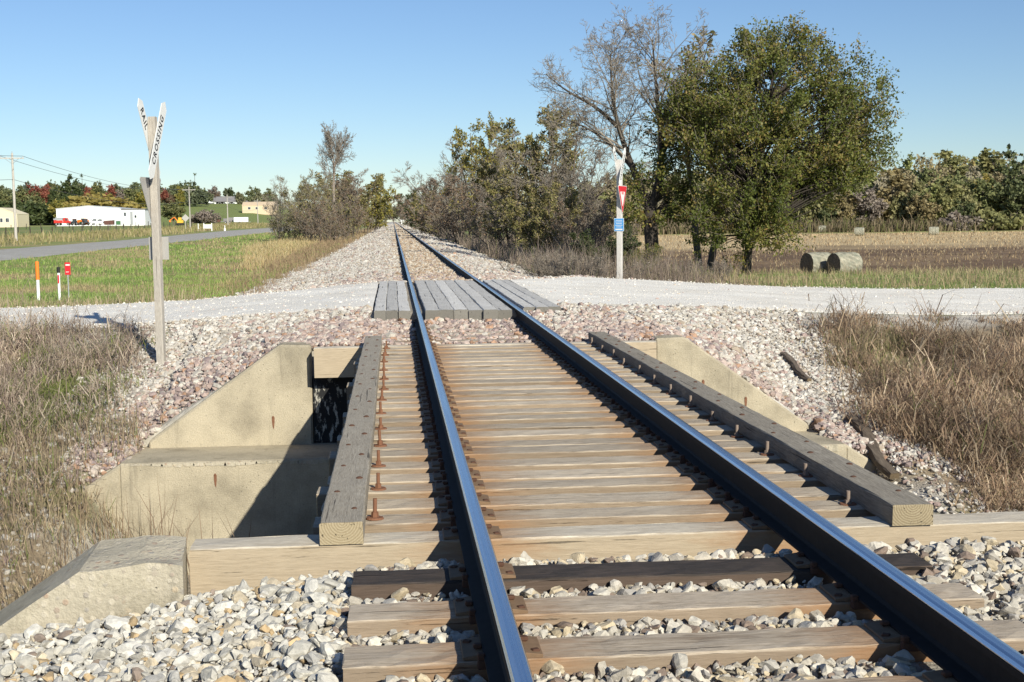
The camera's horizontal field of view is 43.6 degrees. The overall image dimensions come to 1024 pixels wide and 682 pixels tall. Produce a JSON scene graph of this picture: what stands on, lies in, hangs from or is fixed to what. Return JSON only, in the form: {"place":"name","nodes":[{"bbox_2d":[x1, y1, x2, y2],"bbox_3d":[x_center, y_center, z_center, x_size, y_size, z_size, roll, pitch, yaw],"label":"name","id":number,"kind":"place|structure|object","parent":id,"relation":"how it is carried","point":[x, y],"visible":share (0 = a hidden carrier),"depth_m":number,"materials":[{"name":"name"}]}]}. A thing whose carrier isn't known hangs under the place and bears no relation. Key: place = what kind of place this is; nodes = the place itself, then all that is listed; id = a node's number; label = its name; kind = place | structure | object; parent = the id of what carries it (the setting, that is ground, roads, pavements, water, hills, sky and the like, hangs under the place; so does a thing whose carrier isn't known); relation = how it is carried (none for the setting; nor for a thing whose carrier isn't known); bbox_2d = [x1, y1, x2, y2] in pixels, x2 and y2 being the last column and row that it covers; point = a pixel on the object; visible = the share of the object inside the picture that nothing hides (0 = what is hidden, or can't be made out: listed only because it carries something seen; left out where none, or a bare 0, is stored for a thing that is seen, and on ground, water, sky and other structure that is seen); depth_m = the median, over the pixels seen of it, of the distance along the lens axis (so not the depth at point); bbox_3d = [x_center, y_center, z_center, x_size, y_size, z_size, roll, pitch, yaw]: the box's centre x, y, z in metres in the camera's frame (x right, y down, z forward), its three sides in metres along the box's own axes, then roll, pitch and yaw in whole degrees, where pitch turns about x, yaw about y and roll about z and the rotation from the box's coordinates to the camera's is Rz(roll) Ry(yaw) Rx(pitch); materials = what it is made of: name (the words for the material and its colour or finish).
{"place":"outdoors","nodes":[
{"label":"outdoors","id":0,"kind":"place"},
{"bbox_2d":[0,226,309,259],"bbox_3d":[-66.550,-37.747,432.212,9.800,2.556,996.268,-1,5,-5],"label":"paved road","id":1,"kind":"structure","parent":0,"point":[16,253],"depth_m":109.05,"materials":[{"name":"asphalt"}]},
{"bbox_2d":[0,282,378,328],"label":"gravel road","id":2,"kind":"structure","parent":0,"point":[302,303],"depth_m":24.32,"materials":[{"name":"gravel"}]},
{"bbox_2d":[238,236,353,265],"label":"golden grass","id":3,"kind":"structure","parent":0,"point":[290,246],"depth_m":89.32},
{"bbox_2d":[0,203,1023,681],"bbox_3d":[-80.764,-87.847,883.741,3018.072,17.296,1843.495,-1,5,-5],"label":"ground","id":4,"kind":"structure","parent":0,"point":[1004,251],"depth_m":38.48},
{"bbox_2d":[18,199,56,224],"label":"tree","id":5,"kind":"object","parent":4,"relation":"on","point":[42,215],"visible":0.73,"depth_m":429.99,"materials":[{"name":"green plant"}]},
{"bbox_2d":[0,277,167,603],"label":"dry weeds","id":6,"kind":"object","parent":4,"relation":"on","point":[31,331],"visible":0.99,"depth_m":18.31,"materials":[{"name":"brown plant"}]},
{"bbox_2d":[0,390,168,608],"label":"ditch grass","id":7,"kind":"structure","parent":4,"relation":"on","point":[94,439],"depth_m":14.40,"materials":[{"name":"plant"}]},
{"bbox_2d":[0,535,187,638],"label":"abutment","id":8,"kind":"object","parent":4,"relation":"on","point":[101,579],"visible":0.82,"depth_m":5.70,"materials":[{"name":"concrete"}]},
{"bbox_2d":[189,511,1023,608],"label":"end timber","id":9,"kind":"object","parent":8,"relation":"on","point":[221,563],"visible":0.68,"depth_m":6.18,"materials":[{"name":"wood"}]},
{"bbox_3d":[0.875,1.168,11.111,0.320,0.918,9.750,-1,5,-5],"label":"bridge girder","id":10,"kind":"object","parent":8,"relation":"on","visible":0},
{"bbox_2d":[356,352,611,361],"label":"bridge tie","id":11,"kind":"object","parent":10,"relation":"on","point":[550,355],"visible":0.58,"depth_m":14.21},
{"bbox_2d":[354,349,619,378],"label":"bridge tie","id":12,"kind":"object","parent":10,"relation":"on","point":[557,357],"visible":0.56,"depth_m":13.83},
{"bbox_2d":[382,337,598,350],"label":"bridge tie","id":13,"kind":"object","parent":10,"relation":"on","point":[592,344],"visible":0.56,"depth_m":15.27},
{"bbox_2d":[356,358,626,370],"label":"bridge tie","id":14,"kind":"object","parent":10,"relation":"on","point":[493,364],"visible":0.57,"depth_m":13.49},
{"bbox_2d":[354,366,637,378],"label":"bridge tie","id":15,"kind":"object","parent":10,"relation":"on","point":[496,373],"visible":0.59,"depth_m":12.73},
{"bbox_2d":[347,374,657,400],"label":"bridge tie","id":16,"kind":"object","parent":10,"relation":"on","point":[513,382],"visible":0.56,"depth_m":12.01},
{"bbox_2d":[349,385,668,399],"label":"bridge tie","id":17,"kind":"object","parent":10,"relation":"on","point":[592,390],"visible":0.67,"depth_m":11.28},
{"bbox_2d":[347,384,679,411],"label":"bridge tie","id":18,"kind":"object","parent":10,"relation":"on","point":[600,394],"visible":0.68,"depth_m":10.93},
{"bbox_2d":[377,375,663,392],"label":"bridge tie","id":19,"kind":"object","parent":10,"relation":"on","point":[587,384],"visible":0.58,"depth_m":11.68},
{"bbox_2d":[343,395,700,427],"bbox_3d":[0.190,0.625,10.272,3.069,0.338,0.237,-1,5,-5],"label":"bridge tie","id":20,"kind":"object","parent":10,"relation":"on","point":[613,408],"visible":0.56,"depth_m":10.20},
{"bbox_2d":[337,425,750,450],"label":"bridge tie","id":21,"kind":"object","parent":10,"relation":"on","point":[649,438],"visible":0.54,"depth_m":8.79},
{"bbox_2d":[329,439,765,475],"bbox_3d":[0.348,0.812,8.493,3.087,0.279,0.254,-1,5,-5],"label":"bridge tie","id":22,"kind":"object","parent":10,"relation":"on","point":[660,447],"visible":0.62,"depth_m":8.40,"materials":[{"name":"wood"}]},
{"bbox_2d":[327,462,802,485],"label":"bridge tie","id":23,"kind":"object","parent":10,"relation":"on","point":[686,469],"visible":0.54,"depth_m":7.71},
{"bbox_2d":[316,463,827,516],"bbox_3d":[0.440,0.891,7.402,3.103,0.335,0.220,-1,5,-5],"label":"bridge tie","id":24,"kind":"object","parent":10,"relation":"on","point":[692,482],"visible":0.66,"depth_m":7.33,"materials":[{"name":"wood"}]},
{"bbox_2d":[370,441,789,474],"bbox_3d":[0.409,0.824,8.109,3.012,0.343,0.241,-1,5,-5],"label":"bridge tie","id":25,"kind":"object","parent":10,"relation":"on","point":[672,459],"visible":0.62,"depth_m":8.03,"materials":[{"name":"wood"}]},
{"bbox_2d":[321,485,845,514],"bbox_3d":[0.492,0.957,7.019,3.035,0.279,0.250,-1,5,-5],"label":"bridge tie","id":26,"kind":"object","parent":10,"relation":"on","point":[714,495],"visible":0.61,"depth_m":6.95,"materials":[{"name":"wood"}]},
{"bbox_2d":[319,336,381,544],"bbox_3d":[-1.256,0.444,10.926,0.214,0.116,9.856,-1,5,-5],"label":"guard timber","id":27,"kind":"object","parent":26,"relation":"on","point":[343,519],"visible":1,"depth_m":7.53,"materials":[{"name":"wood"}]},
{"bbox_2d":[588,332,932,525],"bbox_3d":[1.516,0.391,11.178,0.214,0.116,9.857,-1,5,-5],"label":"guard timber","id":28,"kind":"object","parent":26,"relation":"on","point":[891,503],"visible":0.99,"depth_m":8.00,"materials":[{"name":"wood"}]},
{"bbox_3d":[-0.624,1.197,10.974,0.320,0.918,9.750,-1,5,-5],"label":"bridge girder","id":29,"kind":"object","parent":8,"relation":"on","visible":0},
{"bbox_2d":[359,345,608,357],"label":"bridge tie","id":30,"kind":"object","parent":29,"relation":"on","point":[602,351],"visible":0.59,"depth_m":14.58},
{"bbox_2d":[381,345,600,354],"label":"bridge tie","id":31,"kind":"object","parent":29,"relation":"on","point":[543,349],"visible":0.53,"depth_m":14.92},
{"bbox_2d":[356,358,632,372],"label":"bridge tie","id":32,"kind":"object","parent":29,"relation":"on","point":[524,368],"visible":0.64,"depth_m":13.13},
{"bbox_2d":[353,365,645,381],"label":"bridge tie","id":33,"kind":"object","parent":29,"relation":"on","point":[576,374],"visible":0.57,"depth_m":12.40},
{"bbox_2d":[344,409,710,426],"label":"bridge tie","id":34,"kind":"object","parent":29,"relation":"on","point":[621,415],"visible":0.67,"depth_m":9.85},
{"bbox_2d":[376,395,688,411],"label":"bridge tie","id":35,"kind":"object","parent":29,"relation":"on","point":[604,401],"visible":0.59,"depth_m":10.59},
{"bbox_2d":[341,411,725,434],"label":"bridge tie","id":36,"kind":"object","parent":29,"relation":"on","point":[630,422],"visible":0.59,"depth_m":9.52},
{"bbox_2d":[337,424,741,447],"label":"bridge tie","id":37,"kind":"object","parent":29,"relation":"on","point":[637,431],"visible":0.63,"depth_m":9.13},
{"bbox_2d":[313,490,874,534],"bbox_3d":[0.509,0.954,6.659,3.045,0.347,0.229,-1,5,-5],"label":"bridge tie","id":38,"kind":"object","parent":29,"relation":"on","point":[731,510],"visible":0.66,"depth_m":6.58,"materials":[{"name":"wood"}]},
{"bbox_2d":[45,190,145,208],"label":"tree","id":39,"kind":"object","parent":4,"relation":"on","point":[118,203],"visible":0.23,"depth_m":453.13,"materials":[{"name":"green plant"}]},
{"bbox_2d":[56,205,150,225],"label":"white shed","id":40,"kind":"structure","parent":4,"relation":"on","point":[129,216],"depth_m":388.46,"materials":[{"name":"metal"}]},
{"bbox_2d":[0,281,207,307],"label":"verge grass","id":41,"kind":"structure","parent":4,"relation":"on","point":[108,301],"depth_m":28.60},
{"bbox_2d":[13,480,259,592],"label":"weed stalks","id":42,"kind":"object","parent":4,"relation":"on","point":[107,523],"visible":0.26,"depth_m":13.44,"materials":[{"name":"beige plant"}]},
{"bbox_2d":[0,180,279,207],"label":"hillside wood","id":43,"kind":"object","parent":4,"relation":"on","point":[195,197],"visible":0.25,"depth_m":581.26,"materials":[{"name":"green plant"}]},
{"bbox_2d":[0,269,282,307],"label":"meadow grass","id":44,"kind":"structure","parent":4,"relation":"on","point":[9,283],"depth_m":41.88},
{"bbox_2d":[0,222,282,246],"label":"roadside grass","id":45,"kind":"structure","parent":4,"relation":"on","point":[25,238],"depth_m":177.09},
{"bbox_2d":[137,98,168,363],"bbox_3d":[-5.143,-1.308,18.564,0.300,4.316,0.750,0,5,7],"label":"crossbuck sign","id":46,"kind":"object","parent":4,"relation":"on","point":[158,242],"visible":0.99,"depth_m":18.50,"materials":[{"name":"wood"}]},
{"bbox_2d":[0,247,333,280],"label":"meadow grass","id":47,"kind":"structure","parent":4,"relation":"on","point":[224,254],"depth_m":66.31,"materials":[{"name":"plant"}]},
{"bbox_2d":[125,232,361,251],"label":"meadow grass","id":48,"kind":"structure","parent":4,"relation":"on","point":[219,246],"depth_m":125.42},
{"bbox_2d":[204,248,313,296],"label":"golden grass","id":49,"kind":"structure","parent":4,"relation":"on","point":[272,266],"depth_m":52.12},
{"bbox_2d":[273,168,334,238],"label":"roadside tree","id":50,"kind":"object","parent":4,"relation":"on","point":[311,191],"visible":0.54,"depth_m":137.46,"materials":[{"name":"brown plant"}]},
{"bbox_2d":[278,183,359,240],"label":"roadside tree","id":51,"kind":"object","parent":4,"relation":"on","point":[346,214],"visible":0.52,"depth_m":131.52,"materials":[{"name":"brown plant"}]},
{"bbox_2d":[293,194,352,241],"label":"roadside tree","id":52,"kind":"object","parent":4,"relation":"on","point":[317,230],"visible":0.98,"depth_m":125.67,"materials":[{"name":"brown plant"}]},
{"bbox_2d":[315,123,356,236],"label":"roadside tree","id":53,"kind":"object","parent":4,"relation":"on","point":[328,142],"visible":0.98,"depth_m":147.35,"materials":[{"name":"brown plant"}]},
{"bbox_2d":[297,170,383,234],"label":"roadside tree","id":54,"kind":"object","parent":4,"relation":"on","point":[370,191],"visible":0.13,"depth_m":167.72,"materials":[{"name":"brown plant"}]},
{"bbox_2d":[322,168,370,237],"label":"roadside tree","id":55,"kind":"object","parent":4,"relation":"on","point":[351,191],"visible":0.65,"depth_m":152.99,"materials":[{"name":"brown plant"}]},
{"bbox_2d":[331,173,399,233],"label":"roadside tree","id":56,"kind":"object","parent":4,"relation":"on","point":[379,205],"visible":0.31,"depth_m":198.28,"materials":[{"name":"green plant"}]},
{"bbox_2d":[204,224,594,298],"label":"ballast","id":57,"kind":"structure","parent":4,"relation":"on","point":[363,259],"depth_m":46.22,"materials":[{"name":"gravel"}]},
{"bbox_2d":[414,280,438,319],"bbox_3d":[-1.634,-0.824,23.887,0.225,0.174,9.592,-1,5,-5],"label":"crossing plank","id":58,"kind":"object","parent":4,"relation":"on","point":[430,307],"visible":0.89,"depth_m":21.46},
{"bbox_2d":[390,136,475,221],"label":"roadside tree","id":59,"kind":"object","parent":4,"relation":"on","point":[407,179],"visible":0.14,"depth_m":162.84,"materials":[{"name":"green plant"}]},
{"bbox_2d":[418,168,471,233],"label":"roadside tree","id":60,"kind":"object","parent":4,"relation":"on","point":[432,181],"visible":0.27,"depth_m":137.65,"materials":[{"name":"green plant"}]},
{"bbox_2d":[389,166,525,241],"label":"roadside tree","id":61,"kind":"object","parent":4,"relation":"on","point":[445,226],"visible":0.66,"depth_m":103.51,"materials":[{"name":"brown plant"}]},
{"bbox_2d":[454,280,497,319],"bbox_3d":[-0.757,-0.837,23.904,0.226,0.174,9.598,-1,5,-5],"label":"crossing plank","id":62,"kind":"object","parent":4,"relation":"on","point":[490,311],"visible":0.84,"depth_m":21.02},
{"bbox_2d":[440,111,513,241],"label":"roadside tree","id":63,"kind":"object","parent":4,"relation":"on","point":[466,159],"visible":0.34,"depth_m":109.87,"materials":[{"name":"green plant"}]},
{"bbox_2d":[83,335,876,574],"bbox_3d":[-0.289,1.586,15.727,10.000,3.134,1.462,-1,5,-5],"label":"abutment","id":64,"kind":"object","parent":4,"relation":"on","point":[256,441],"visible":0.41,"depth_m":15.39,"materials":[{"name":"concrete"}]},
{"bbox_2d":[314,340,656,377],"bbox_3d":[-0.309,0.198,15.726,4.196,0.399,0.223,-1,5,-5],"label":"end timber","id":65,"kind":"object","parent":64,"relation":"on","point":[333,361],"visible":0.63,"depth_m":15.47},
{"bbox_2d":[448,187,540,251],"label":"roadside tree","id":66,"kind":"object","parent":4,"relation":"on","point":[491,231],"visible":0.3,"depth_m":77.41,"materials":[{"name":"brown plant"}]},
{"bbox_2d":[37,301,978,485],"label":"pink gravel","id":67,"kind":"structure","parent":4,"relation":"on","point":[237,342],"depth_m":17.72,"materials":[{"name":"gravel"}]},
{"bbox_2d":[845,414,899,478],"bbox_3d":[4.408,1.279,15.675,0.267,0.097,1.592,-1,22,-7],"label":"driftwood","id":68,"kind":"object","parent":67,"relation":"on","point":[882,464],"visible":0.96,"depth_m":15.51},
{"bbox_2d":[0,308,1017,607],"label":"limestone spill","id":69,"kind":"object","parent":4,"relation":"on","point":[794,316],"visible":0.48,"depth_m":15.66,"materials":[{"name":"gravel"}]},
{"bbox_2d":[0,536,1023,681],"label":"ballast","id":70,"kind":"structure","parent":4,"relation":"on","point":[139,648],"depth_m":5.08,"materials":[{"name":"gravel"}]},
{"bbox_2d":[397,223,1023,681],"bbox_3d":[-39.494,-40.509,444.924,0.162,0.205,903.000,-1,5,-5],"label":"rail","id":71,"kind":"object","parent":70,"relation":"on","point":[943,635],"visible":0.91,"depth_m":5.52,"materials":[{"name":"metal"}]},
{"bbox_2d":[465,125,582,243],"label":"roadside tree","id":72,"kind":"object","parent":4,"relation":"on","point":[501,152],"visible":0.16,"depth_m":93.46,"materials":[{"name":"green plant"}]},
{"bbox_2d":[476,97,587,245],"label":"roadside tree","id":73,"kind":"object","parent":4,"relation":"on","point":[504,189],"visible":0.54,"depth_m":73.51,"materials":[{"name":"green plant"}]},
{"bbox_2d":[449,220,615,265],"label":"dry brush","id":74,"kind":"object","parent":4,"relation":"on","point":[495,252],"visible":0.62,"depth_m":67.42,"materials":[{"name":"brown plant"}]},
{"bbox_2d":[495,247,572,276],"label":"twiggy shrub","id":75,"kind":"object","parent":4,"relation":"on","point":[540,262],"visible":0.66,"depth_m":40.95,"materials":[{"name":"brown plant"}]},
{"bbox_2d":[505,182,583,254],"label":"roadside tree","id":76,"kind":"object","parent":4,"relation":"on","point":[540,213],"visible":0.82,"depth_m":65.59,"materials":[{"name":"green plant"}]},
{"bbox_2d":[498,109,664,248],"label":"roadside tree","id":77,"kind":"object","parent":4,"relation":"on","point":[569,182],"visible":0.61,"depth_m":69.44,"materials":[{"name":"brown plant"}]},
{"bbox_2d":[540,191,642,250],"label":"roadside tree","id":78,"kind":"object","parent":4,"relation":"on","point":[594,229],"visible":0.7,"depth_m":62.46,"materials":[{"name":"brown plant"}]},
{"bbox_2d":[568,224,641,271],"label":"roadside shrub","id":79,"kind":"object","parent":4,"relation":"on","point":[583,238],"visible":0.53,"depth_m":44.41,"materials":[{"name":"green plant"}]},
{"bbox_2d":[557,247,652,279],"bbox_3d":[2.481,-2.021,37.339,2.609,1.389,2.762,-6,8,-44],"label":"twiggy shrub","id":80,"kind":"object","parent":4,"relation":"on","point":[598,268],"visible":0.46,"depth_m":37.08,"materials":[{"name":"brown plant"}]},
{"bbox_2d":[613,147,626,278],"bbox_3d":[2.970,-3.097,35.290,0.280,4.461,0.888,1,6,21],"label":"crossbuck sign","id":81,"kind":"object","parent":4,"relation":"on","point":[619,219],"visible":0.96,"depth_m":35.20,"materials":[{"name":"grey metal"}]},
{"bbox_2d":[528,0,729,257],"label":"forked tree","id":82,"kind":"object","parent":4,"relation":"on","point":[649,214],"visible":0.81,"depth_m":49.93,"materials":[{"name":"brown plant"}]},
{"bbox_2d":[519,228,744,283],"bbox_3d":[2.876,-3.046,43.125,6.055,2.004,19.371,-1,5,-5],"label":"dry brush","id":83,"kind":"object","parent":4,"relation":"on","point":[660,272],"visible":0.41,"depth_m":38.60,"materials":[{"name":"brown plant"}]},
{"bbox_2d":[351,552,933,599],"bbox_3d":[0.574,1.063,5.598,2.525,0.219,0.233,-1,5,-5],"label":"railroad tie","id":84,"kind":"object","parent":4,"relation":"on","point":[385,585],"visible":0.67,"depth_m":5.52,"materials":[{"name":"wood"}]},
{"bbox_2d":[347,582,984,641],"bbox_3d":[0.619,1.108,5.115,2.527,0.219,0.233,-1,5,-5],"label":"railroad tie","id":85,"kind":"object","parent":4,"relation":"on","point":[378,620],"visible":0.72,"depth_m":5.04,"materials":[{"name":"wood"}]},
{"bbox_2d":[342,619,1023,681],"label":"railroad tie","id":86,"kind":"object","parent":4,"relation":"on","point":[873,642],"visible":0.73,"depth_m":4.55,"materials":[{"name":"wood"}]},
{"bbox_2d":[393,222,533,681],"bbox_3d":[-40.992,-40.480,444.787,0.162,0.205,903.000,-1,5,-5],"label":"rail","id":87,"kind":"object","parent":86,"relation":"on","point":[501,656],"visible":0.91,"depth_m":5.51,"materials":[{"name":"metal"}]},
{"bbox_2d":[631,26,788,271],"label":"roadside tree","id":88,"kind":"object","parent":4,"relation":"on","point":[712,253],"visible":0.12,"depth_m":54.24,"materials":[{"name":"green plant"}]},
{"bbox_2d":[493,230,1023,273],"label":"corn stubble","id":89,"kind":"object","parent":4,"relation":"on","point":[884,240],"visible":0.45,"depth_m":133.21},
{"bbox_2d":[643,10,908,274],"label":"leafy tree","id":90,"kind":"object","parent":4,"relation":"on","point":[825,159],"visible":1,"depth_m":47.79,"materials":[{"name":"green plant"}]},
{"bbox_2d":[544,150,1023,227],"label":"woodland","id":91,"kind":"object","parent":4,"relation":"on","point":[919,178],"visible":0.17,"depth_m":255.92,"materials":[{"name":"green plant"}]},
{"bbox_2d":[571,207,1023,235],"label":"wood edge scrub","id":92,"kind":"object","parent":4,"relation":"on","point":[892,225],"visible":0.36,"depth_m":241.19,"materials":[{"name":"brown plant"}]},
{"bbox_2d":[800,252,830,273],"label":"hay bale","id":93,"kind":"object","parent":4,"relation":"on","point":[818,260],"visible":0.59,"depth_m":71.77},
{"bbox_2d":[664,258,1023,288],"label":"verge grass","id":94,"kind":"structure","parent":4,"relation":"on","point":[900,273],"depth_m":39.99,"materials":[{"name":"plant"}]},
{"bbox_2d":[826,252,862,273],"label":"hay bale","id":95,"kind":"object","parent":4,"relation":"on","point":[849,260],"visible":0.84,"depth_m":70.43},
{"bbox_2d":[772,670,956,681],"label":"railroad tie","id":96,"kind":"object","parent":4,"relation":"on","point":[939,676],"visible":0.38,"depth_m":4.21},
{"bbox_2d":[846,185,888,222],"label":"tree","id":97,"kind":"object","parent":4,"relation":"on","point":[877,207],"visible":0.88,"depth_m":250.72,"materials":[{"name":"grey plant"}]},
{"bbox_2d":[801,319,954,382],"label":"grass tufts","id":98,"kind":"object","parent":4,"relation":"on","point":[894,340],"visible":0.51,"depth_m":20.04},
{"bbox_2d":[869,166,913,222],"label":"tree","id":99,"kind":"object","parent":4,"relation":"on","point":[893,182],"visible":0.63,"depth_m":255.20,"materials":[{"name":"green plant"}]},
{"bbox_2d":[784,282,1023,513],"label":"dry weeds","id":100,"kind":"object","parent":4,"relation":"on","point":[927,388],"visible":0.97,"depth_m":17.05,"materials":[{"name":"brown plant"}]},
{"bbox_2d":[904,190,941,222],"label":"tree","id":101,"kind":"object","parent":4,"relation":"on","point":[925,209],"visible":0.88,"depth_m":248.02,"materials":[{"name":"green plant"}]},
{"bbox_2d":[928,177,968,221],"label":"tree","id":102,"kind":"object","parent":4,"relation":"on","point":[951,192],"visible":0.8,"depth_m":251.68,"materials":[{"name":"green plant"}]},
{"bbox_2d":[976,147,1006,179],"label":"tree","id":103,"kind":"object","parent":4,"relation":"on","point":[986,160],"visible":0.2,"depth_m":293.95,"materials":[{"name":"green plant"}]},
{"bbox_2d":[970,205,1023,229],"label":"shrub","id":104,"kind":"object","parent":4,"relation":"on","point":[995,216],"visible":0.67,"depth_m":243.07,"materials":[{"name":"green plant"}]},
{"bbox_2d":[987,162,1023,216],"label":"tree","id":105,"kind":"object","parent":4,"relation":"on","point":[1013,202],"visible":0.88,"depth_m":251.42,"materials":[{"name":"green plant"}]},
{"bbox_2d":[0,0,1023,222],"label":"sky","id":106,"kind":"structure","parent":0,"point":[247,88],"materials":[{"name":"blue"}]},
{"bbox_2d":[1,276,1023,328],"bbox_3d":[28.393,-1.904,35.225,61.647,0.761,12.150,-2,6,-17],"label":"gravel road","id":107,"kind":"structure","parent":0,"point":[721,297],"depth_m":27.22,"materials":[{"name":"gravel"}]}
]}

